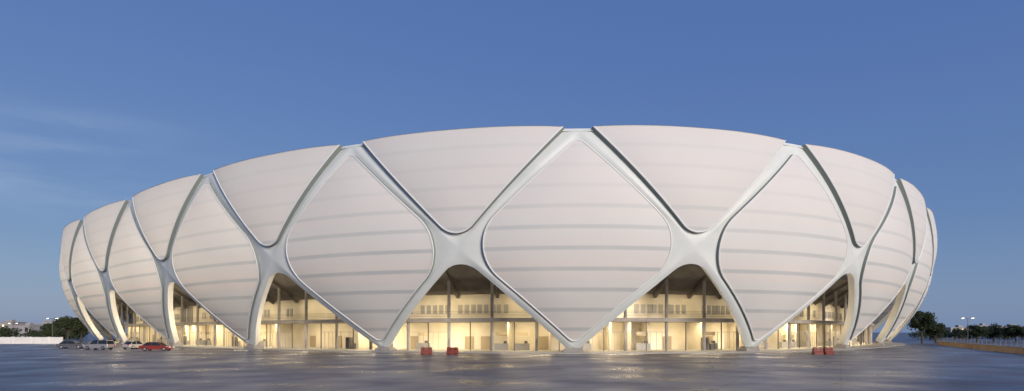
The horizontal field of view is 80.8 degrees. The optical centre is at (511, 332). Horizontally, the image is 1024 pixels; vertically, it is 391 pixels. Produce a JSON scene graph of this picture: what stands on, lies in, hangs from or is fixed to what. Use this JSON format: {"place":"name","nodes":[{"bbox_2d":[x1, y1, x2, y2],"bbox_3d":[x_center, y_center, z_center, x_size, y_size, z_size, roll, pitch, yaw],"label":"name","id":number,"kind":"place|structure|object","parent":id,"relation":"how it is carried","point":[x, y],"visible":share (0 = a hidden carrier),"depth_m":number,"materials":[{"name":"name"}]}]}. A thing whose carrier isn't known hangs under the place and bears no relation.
{"place":"outdoors","nodes":[
{"label":"outdoors","id":0,"kind":"place"},
{"bbox_2d":[0,320,26,327],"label":"distant building","id":1,"kind":"structure","parent":0,"point":[8,322],"depth_m":416.58,"materials":[{"name":"grey concrete"}]},
{"bbox_2d":[4,323,42,336],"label":"distant building","id":2,"kind":"structure","parent":0,"point":[28,326],"depth_m":394.00,"materials":[{"name":"grey concrete"}]},
{"bbox_2d":[0,337,62,343],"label":"boundary wall","id":3,"kind":"structure","parent":0,"point":[30,340],"depth_m":164.88,"materials":[{"name":"white concrete"}]},
{"bbox_2d":[0,333,1023,390],"bbox_3d":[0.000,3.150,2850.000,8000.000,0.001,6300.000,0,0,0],"label":"ground","id":4,"kind":"structure","parent":0,"point":[916,364],"depth_m":49.53,"materials":[{"name":"grey asphalt"}]},
{"bbox_2d":[40,323,60,336],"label":"tree","id":5,"kind":"object","parent":4,"relation":"on","point":[46,328],"visible":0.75,"depth_m":198.27,"materials":[{"name":"green plant"}]},
{"bbox_2d":[50,315,81,340],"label":"tree","id":6,"kind":"object","parent":4,"relation":"on","point":[67,324],"visible":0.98,"depth_m":183.93,"materials":[{"name":"green plant"}]},
{"bbox_2d":[56,341,85,348],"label":"parked car","id":7,"kind":"object","parent":4,"relation":"on","point":[67,344],"visible":0.91,"depth_m":116.22,"materials":[{"name":"grey paint"}]},
{"bbox_2d":[73,323,87,341],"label":"tree","id":8,"kind":"object","parent":4,"relation":"on","point":[82,329],"visible":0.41,"depth_m":189.46,"materials":[{"name":"green plant"}]},
{"bbox_2d":[83,340,114,349],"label":"parked suv","id":9,"kind":"object","parent":4,"relation":"on","point":[102,344],"visible":1,"depth_m":108.23,"materials":[{"name":"grey paint"}]},
{"bbox_2d":[121,341,143,348],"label":"parked car","id":10,"kind":"object","parent":4,"relation":"on","point":[132,344],"visible":0.75,"depth_m":112.62,"materials":[{"name":"grey paint"}]},
{"bbox_2d":[139,342,174,350],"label":"red car","id":11,"kind":"object","parent":4,"relation":"on","point":[149,346],"visible":1,"depth_m":101.21,"materials":[{"name":"red paint"}]},
{"bbox_2d":[421,347,431,354],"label":"red traffic barrier","id":12,"kind":"object","parent":4,"relation":"on","point":[426,350],"visible":1,"depth_m":85.26,"materials":[{"name":"plastic"}]},
{"bbox_2d":[446,347,458,354],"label":"red traffic barrier","id":13,"kind":"object","parent":4,"relation":"on","point":[453,350],"visible":1,"depth_m":85.26,"materials":[{"name":"plastic"}]},
{"bbox_2d":[59,125,936,353],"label":"stadium","id":14,"kind":"object","parent":4,"relation":"on","point":[609,239],"visible":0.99,"depth_m":92.31,"materials":[{"name":"white metal"}]},
{"bbox_2d":[0,325,1023,339],"bbox_3d":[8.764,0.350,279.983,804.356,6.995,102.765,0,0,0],"label":"distant trees","id":15,"kind":"object","parent":4,"relation":"on","point":[957,333],"visible":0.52,"depth_m":249.93,"materials":[{"name":"green plant"}]},
{"bbox_2d":[812,347,823,354],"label":"red traffic barrier","id":16,"kind":"object","parent":4,"relation":"on","point":[817,351],"visible":1,"depth_m":84.27,"materials":[{"name":"plastic"}]},
{"bbox_2d":[823,347,833,354],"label":"red traffic barrier","id":17,"kind":"object","parent":4,"relation":"on","point":[828,351],"visible":1,"depth_m":84.55,"materials":[{"name":"plastic"}]},
{"bbox_2d":[907,310,938,342],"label":"tree","id":18,"kind":"object","parent":4,"relation":"on","point":[922,321],"visible":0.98,"depth_m":168.35,"materials":[{"name":"green plant"}]},
{"bbox_2d":[925,323,945,342],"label":"tree","id":19,"kind":"object","parent":4,"relation":"on","point":[941,326],"visible":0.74,"depth_m":179.07,"materials":[{"name":"green plant"}]},
{"bbox_2d":[964,324,992,341],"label":"tree","id":20,"kind":"object","parent":4,"relation":"on","point":[978,331],"visible":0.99,"depth_m":198.56,"materials":[{"name":"green plant"}]},
{"bbox_2d":[937,338,1023,353],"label":"ochre wall with railing","id":21,"kind":"structure","parent":4,"relation":"on","point":[1008,349],"depth_m":105.18,"materials":[{"name":"concrete"}]},
{"bbox_2d":[983,323,1005,341],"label":"tree","id":22,"kind":"object","parent":4,"relation":"on","point":[995,330],"visible":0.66,"depth_m":203.95,"materials":[{"name":"green plant"}]},
{"bbox_2d":[1000,324,1023,340],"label":"tree","id":23,"kind":"object","parent":4,"relation":"on","point":[1014,331],"visible":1,"depth_m":194.66,"materials":[{"name":"green plant"}]},
{"bbox_2d":[0,0,1023,332],"label":"sky","id":24,"kind":"structure","parent":0,"point":[103,102],"materials":[{"name":"blue"}]},
{"bbox_2d":[946,325,965,336],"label":"distant building","id":25,"kind":"structure","parent":0,"point":[956,327],"depth_m":394.54,"materials":[{"name":"grey"}]},
{"bbox_2d":[966,323,988,326],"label":"distant building","id":26,"kind":"structure","parent":0,"point":[981,324],"depth_m":458.34,"materials":[{"name":"grey"}]}
]}

